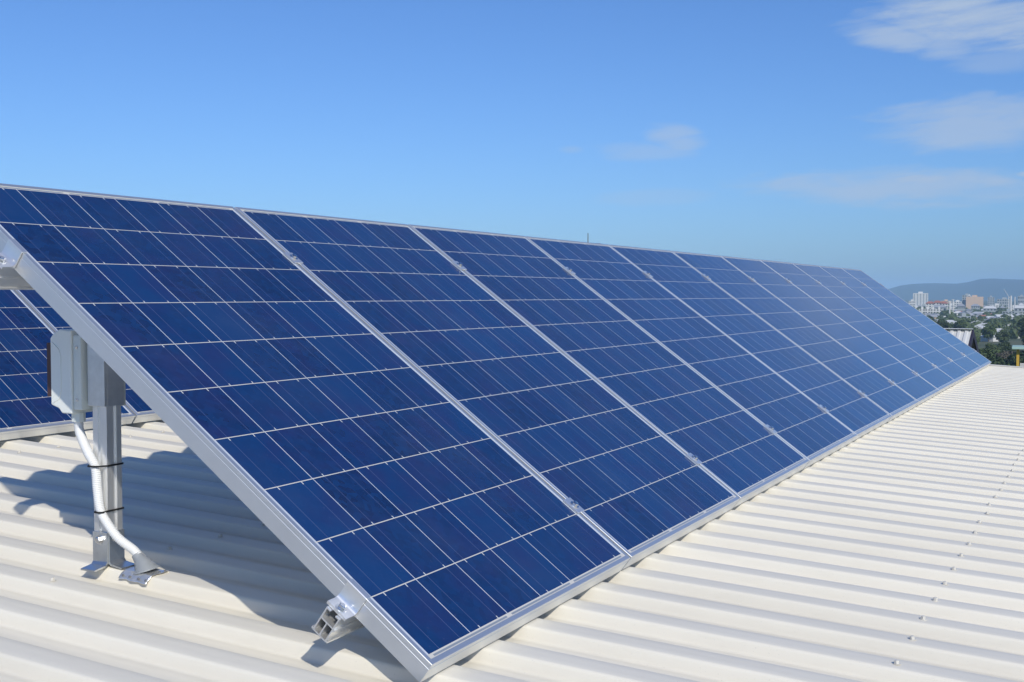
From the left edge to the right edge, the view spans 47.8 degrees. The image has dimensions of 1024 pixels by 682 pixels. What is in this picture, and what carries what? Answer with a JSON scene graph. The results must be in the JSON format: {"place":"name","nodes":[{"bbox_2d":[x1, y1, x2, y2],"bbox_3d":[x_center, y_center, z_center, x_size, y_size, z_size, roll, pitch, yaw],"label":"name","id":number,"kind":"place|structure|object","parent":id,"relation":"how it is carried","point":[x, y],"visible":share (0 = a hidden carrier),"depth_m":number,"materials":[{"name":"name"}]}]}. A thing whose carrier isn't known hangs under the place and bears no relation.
{"place":"outdoors","nodes":[
{"label":"outdoors","id":0,"kind":"place"},
{"bbox_2d":[0,0,1023,288],"label":"sky","id":1,"kind":"structure","parent":0,"point":[881,139],"materials":[{"name":"blue"}]},
{"bbox_2d":[909,299,914,306],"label":"city building","id":2,"kind":"structure","parent":0,"point":[911,302],"depth_m":2172.55,"materials":[{"name":"white concrete"}]},
{"bbox_2d":[930,306,935,312],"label":"town house","id":3,"kind":"structure","parent":0,"point":[932,310],"depth_m":1409.35,"materials":[{"name":"white concrete"}]},
{"bbox_2d":[888,278,1023,299],"bbox_3d":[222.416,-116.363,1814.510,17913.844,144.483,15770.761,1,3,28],"label":"hills","id":4,"kind":"structure","parent":0,"point":[985,289],"depth_m":7438.54,"materials":[{"name":"blue"}]},
{"bbox_2d":[952,300,961,306],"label":"city building","id":5,"kind":"structure","parent":0,"point":[957,302],"depth_m":2332.72,"materials":[{"name":"white concrete"}]},
{"bbox_2d":[944,328,978,352],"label":"neighbouring building","id":6,"kind":"structure","parent":0,"point":[967,336],"depth_m":55.71,"materials":[{"name":"white metal"}]},
{"bbox_2d":[904,300,1023,350],"bbox_3d":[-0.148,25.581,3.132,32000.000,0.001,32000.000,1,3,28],"label":"ground","id":7,"kind":"structure","parent":0,"point":[1017,341],"depth_m":657.07,"materials":[{"name":"green plant"}]},
{"bbox_2d":[0,364,1023,681],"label":"metal roofed building","id":8,"kind":"structure","parent":7,"relation":"on","point":[892,550],"depth_m":2.92,"materials":[{"name":"beige paint"}]},
{"bbox_2d":[0,290,134,440],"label":"solar panel","id":9,"kind":"object","parent":8,"relation":"on","point":[27,407],"visible":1,"depth_m":4.96,"materials":[{"name":"blue glass"}]},
{"bbox_2d":[14,290,161,422],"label":"solar panel","id":10,"kind":"object","parent":8,"relation":"on","point":[55,321],"visible":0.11,"depth_m":5.45,"materials":[{"name":"blue glass"}]},
{"bbox_2d":[81,344,133,571],"bbox_3d":[-0.997,0.206,2.846,0.096,0.711,0.098,1,3,28],"label":"support post","id":11,"kind":"object","parent":8,"relation":"on","point":[105,390],"visible":0.6,"depth_m":2.85,"materials":[{"name":"metal"}]},
{"bbox_2d":[47,329,125,421],"bbox_3d":[-1.080,0.084,2.935,0.118,0.231,0.157,1,3,28],"label":"switch box","id":12,"kind":"object","parent":11,"relation":"attached to","point":[67,381],"visible":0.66,"depth_m":2.86,"materials":[{"name":"grey plastic"}]},
{"bbox_2d":[74,422,141,555],"bbox_3d":[-0.999,0.377,2.861,0.214,0.362,0.078,1,3,28],"label":"flexible conduit","id":13,"kind":"object","parent":11,"relation":"attached to","point":[121,540],"visible":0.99,"depth_m":2.84,"materials":[{"name":"white plastic"}]},
{"bbox_2d":[118,552,168,583],"bbox_3d":[-0.895,0.549,2.833,0.097,0.063,0.094,5,4,29],"label":"pipe flashing","id":14,"kind":"object","parent":8,"relation":"on","point":[144,570],"visible":0.99,"depth_m":2.82,"materials":[{"name":"grey metal"}]},
{"bbox_2d":[0,183,629,681],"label":"solar panel","id":15,"kind":"object","parent":8,"relation":"on","point":[324,435],"visible":1,"depth_m":2.72,"materials":[{"name":"glass"}]},
{"bbox_2d":[0,239,881,289],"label":"mounting rail","id":16,"kind":"object","parent":8,"relation":"attached to","point":[11,278],"visible":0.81,"depth_m":2.64,"materials":[{"name":"metal"}]},
{"bbox_2d":[234,207,739,569],"bbox_3d":[-0.059,0.075,3.764,1.641,0.048,0.990,40,19,21],"label":"solar panel","id":17,"kind":"object","parent":8,"relation":"on","point":[633,484],"visible":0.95,"depth_m":3.66,"materials":[{"name":"blue glass"}]},
{"bbox_2d":[408,224,808,507],"bbox_3d":[0.404,0.040,4.650,1.641,0.046,0.990,40,19,21],"label":"solar panel","id":18,"kind":"object","parent":8,"relation":"on","point":[740,452],"visible":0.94,"depth_m":4.57,"materials":[{"name":"blue glass"}]},
{"bbox_2d":[525,236,856,468],"bbox_3d":[0.867,0.005,5.535,1.641,0.046,0.990,40,19,21],"label":"solar panel","id":19,"kind":"object","parent":8,"relation":"on","point":[810,430],"visible":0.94,"depth_m":5.47,"materials":[{"name":"blue glass"}]},
{"bbox_2d":[608,244,890,440],"bbox_3d":[1.327,-0.031,6.422,1.641,0.046,0.990,40,19,21],"label":"solar panel","id":20,"kind":"object","parent":8,"relation":"on","point":[846,404],"visible":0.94,"depth_m":6.37,"materials":[{"name":"blue glass"}]},
{"bbox_2d":[672,251,917,421],"bbox_3d":[1.792,-0.065,7.307,1.641,0.047,0.990,40,19,21],"label":"solar panel","id":21,"kind":"object","parent":8,"relation":"on","point":[835,357],"visible":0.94,"depth_m":7.25,"materials":[{"name":"blue glass"}]},
{"bbox_2d":[721,256,938,406],"bbox_3d":[2.254,-0.100,8.193,1.641,0.048,0.990,40,19,21],"label":"solar panel","id":22,"kind":"object","parent":8,"relation":"on","point":[910,382],"visible":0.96,"depth_m":8.15,"materials":[{"name":"blue glass"}]},
{"bbox_2d":[759,259,955,394],"bbox_3d":[2.715,-0.137,9.080,1.641,0.046,0.990,40,19,21],"label":"solar panel","id":23,"kind":"object","parent":8,"relation":"on","point":[882,338],"visible":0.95,"depth_m":9.04,"materials":[{"name":"blue glass"}]},
{"bbox_2d":[792,263,969,384],"bbox_3d":[3.179,-0.171,9.965,1.641,0.048,0.990,40,19,21],"label":"solar panel","id":24,"kind":"object","parent":8,"relation":"on","point":[899,331],"visible":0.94,"depth_m":9.93,"materials":[{"name":"blue glass"}]},
{"bbox_2d":[820,266,981,377],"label":"solar panel","id":25,"kind":"object","parent":8,"relation":"on","point":[936,342],"visible":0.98,"depth_m":10.83,"materials":[{"name":"blue glass"}]},
{"bbox_2d":[842,268,990,370],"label":"solar panel","id":26,"kind":"object","parent":8,"relation":"on","point":[976,357],"visible":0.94,"depth_m":11.71,"materials":[{"name":"blue glass"}]},
{"bbox_2d":[913,292,927,305],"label":"apartment tower","id":27,"kind":"structure","parent":7,"relation":"on","point":[920,298],"depth_m":2355.80,"materials":[{"name":"grey concrete"}]},
{"bbox_2d":[926,301,934,308],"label":"apartment block","id":28,"kind":"structure","parent":7,"relation":"on","point":[930,304],"depth_m":1786.33,"materials":[{"name":"white concrete"}]},
{"bbox_2d":[934,305,946,309],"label":"city building","id":29,"kind":"structure","parent":7,"relation":"on","point":[943,307],"depth_m":1470.29,"materials":[{"name":"grey concrete"}]},
{"bbox_2d":[939,301,947,309],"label":"apartment block","id":30,"kind":"structure","parent":7,"relation":"on","point":[944,303],"depth_m":1778.77,"materials":[{"name":"concrete"}]},
{"bbox_2d":[936,319,951,329],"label":"leafy tree","id":31,"kind":"object","parent":7,"relation":"on","point":[942,323],"visible":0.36,"depth_m":654.22,"materials":[{"name":"green plant"}]},
{"bbox_2d":[950,320,967,329],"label":"leafy tree","id":32,"kind":"object","parent":7,"relation":"on","point":[961,324],"visible":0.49,"depth_m":669.49,"materials":[{"name":"green plant"}]},
{"bbox_2d":[957,304,964,310],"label":"city building","id":33,"kind":"structure","parent":7,"relation":"on","point":[960,307],"depth_m":1602.87,"materials":[{"name":"grey concrete"}]},
{"bbox_2d":[958,313,970,318],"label":"city building","id":34,"kind":"structure","parent":7,"relation":"on","point":[964,315],"depth_m":1083.90,"materials":[{"name":"grey concrete"}]},
{"bbox_2d":[962,294,970,306],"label":"office block","id":35,"kind":"structure","parent":7,"relation":"on","point":[964,298],"depth_m":2187.20,"materials":[{"name":"grey concrete"}]},
{"bbox_2d":[913,303,1023,339],"bbox_3d":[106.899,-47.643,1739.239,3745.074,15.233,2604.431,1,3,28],"label":"distant wood","id":36,"kind":"object","parent":7,"relation":"on","point":[1001,322],"visible":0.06,"depth_m":885.26,"materials":[{"name":"green plant"}]},
{"bbox_2d":[966,295,982,308],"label":"office block","id":37,"kind":"structure","parent":7,"relation":"on","point":[973,299],"depth_m":2135.46,"materials":[{"name":"beige concrete"}]},
{"bbox_2d":[971,304,979,309],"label":"city building","id":38,"kind":"structure","parent":7,"relation":"on","point":[975,306],"depth_m":1859.23,"materials":[{"name":"grey concrete"}]},
{"bbox_2d":[981,326,996,341],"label":"leafy tree","id":39,"kind":"object","parent":7,"relation":"on","point":[987,332],"visible":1,"depth_m":636.71,"materials":[{"name":"green plant"}]},
{"bbox_2d":[979,348,1000,358],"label":"leafy tree","id":40,"kind":"object","parent":7,"relation":"on","point":[987,353],"visible":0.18,"depth_m":304.03,"materials":[{"name":"green plant"}]},
{"bbox_2d":[988,296,994,305],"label":"office block","id":41,"kind":"structure","parent":7,"relation":"on","point":[990,300],"depth_m":2216.18,"materials":[{"name":"grey concrete"}]},
{"bbox_2d":[985,343,1001,353],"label":"leafy tree","id":42,"kind":"object","parent":7,"relation":"on","point":[991,346],"visible":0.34,"depth_m":415.24,"materials":[{"name":"green plant"}]},
{"bbox_2d":[988,356,1007,365],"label":"leafy tree","id":43,"kind":"object","parent":7,"relation":"on","point":[997,361],"visible":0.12,"depth_m":279.95,"materials":[{"name":"green plant"}]},
{"bbox_2d":[995,329,1011,341],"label":"leafy tree","id":44,"kind":"object","parent":7,"relation":"on","point":[1002,335],"visible":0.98,"depth_m":587.89,"materials":[{"name":"green plant"}]},
{"bbox_2d":[997,297,1009,306],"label":"office block","id":45,"kind":"structure","parent":7,"relation":"on","point":[1003,301],"depth_m":2023.58,"materials":[{"name":"grey concrete"}]},
{"bbox_2d":[994,314,1013,318],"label":"house","id":46,"kind":"structure","parent":7,"relation":"on","point":[999,315],"depth_m":1175.78,"materials":[{"name":"white"}]},
{"bbox_2d":[995,350,1012,358],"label":"dry tree","id":47,"kind":"object","parent":7,"relation":"on","point":[1004,354],"visible":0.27,"depth_m":362.92,"materials":[{"name":"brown plant"}]},
{"bbox_2d":[996,341,1011,349],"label":"leafy tree","id":48,"kind":"object","parent":7,"relation":"on","point":[1004,345],"visible":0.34,"depth_m":431.48,"materials":[{"name":"green plant"}]},
{"bbox_2d":[1002,309,1014,313],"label":"city building","id":49,"kind":"structure","parent":7,"relation":"on","point":[1008,311],"depth_m":1404.49,"materials":[{"name":"grey concrete"}]},
{"bbox_2d":[1000,347,1016,353],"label":"leafy tree","id":50,"kind":"object","parent":7,"relation":"on","point":[1008,349],"visible":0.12,"depth_m":394.22,"materials":[{"name":"green plant"}]},
{"bbox_2d":[1010,296,1011,310],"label":"chimney","id":51,"kind":"object","parent":7,"relation":"on","point":[1010,303],"visible":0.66,"depth_m":1650.91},
{"bbox_2d":[1004,350,1023,365],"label":"leafy tree","id":52,"kind":"object","parent":7,"relation":"on","point":[1010,359],"visible":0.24,"depth_m":300.86,"materials":[{"name":"green plant"}]},
{"bbox_2d":[1012,345,1023,366],"bbox_3d":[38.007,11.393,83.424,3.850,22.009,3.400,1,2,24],"label":"yellow frame shelter","id":53,"kind":"object","parent":7,"relation":"on","point":[1018,347],"visible":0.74,"depth_m":82.46,"materials":[{"name":"paint"}]},
{"bbox_2d":[1014,318,1023,344],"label":"tall tree","id":54,"kind":"object","parent":7,"relation":"on","point":[1019,332],"visible":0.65,"depth_m":585.24,"materials":[{"name":"green plant"}]},
{"bbox_2d":[1020,321,1023,340],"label":"tall tree","id":55,"kind":"object","parent":7,"relation":"on","point":[1022,327],"visible":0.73,"depth_m":512.35,"materials":[{"name":"green plant"}]},
{"bbox_2d":[979,335,997,341],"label":"house","id":56,"kind":"structure","parent":0,"point":[992,339],"depth_m":642.01,"materials":[{"name":"white"}]},
{"bbox_2d":[983,306,996,311],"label":"city building","id":57,"kind":"structure","parent":0,"point":[990,308],"depth_m":1547.61,"materials":[{"name":"grey concrete"}]},
{"bbox_2d":[1014,305,1023,314],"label":"city building","id":58,"kind":"structure","parent":0,"point":[1018,309],"depth_m":1448.72,"materials":[{"name":"grey concrete"}]},
{"bbox_2d":[1018,295,1023,304],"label":"city building","id":59,"kind":"structure","parent":0,"point":[1020,298],"depth_m":2378.53,"materials":[{"name":"grey concrete"}]},
{"bbox_3d":[2.502,0.349,7.791,0.075,0.115,0.044,1,3,28],"label":"rail foot","id":60,"kind":"object","parent":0,"visible":0},
{"bbox_2d":[311,348,975,642],"bbox_3d":[2.223,0.322,7.102,0.054,0.120,11.082,40,19,21],"label":"mounting rail","id":61,"kind":"object","parent":60,"relation":"attached to","point":[337,619],"visible":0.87,"depth_m":2.22,"materials":[{"name":"metal"}]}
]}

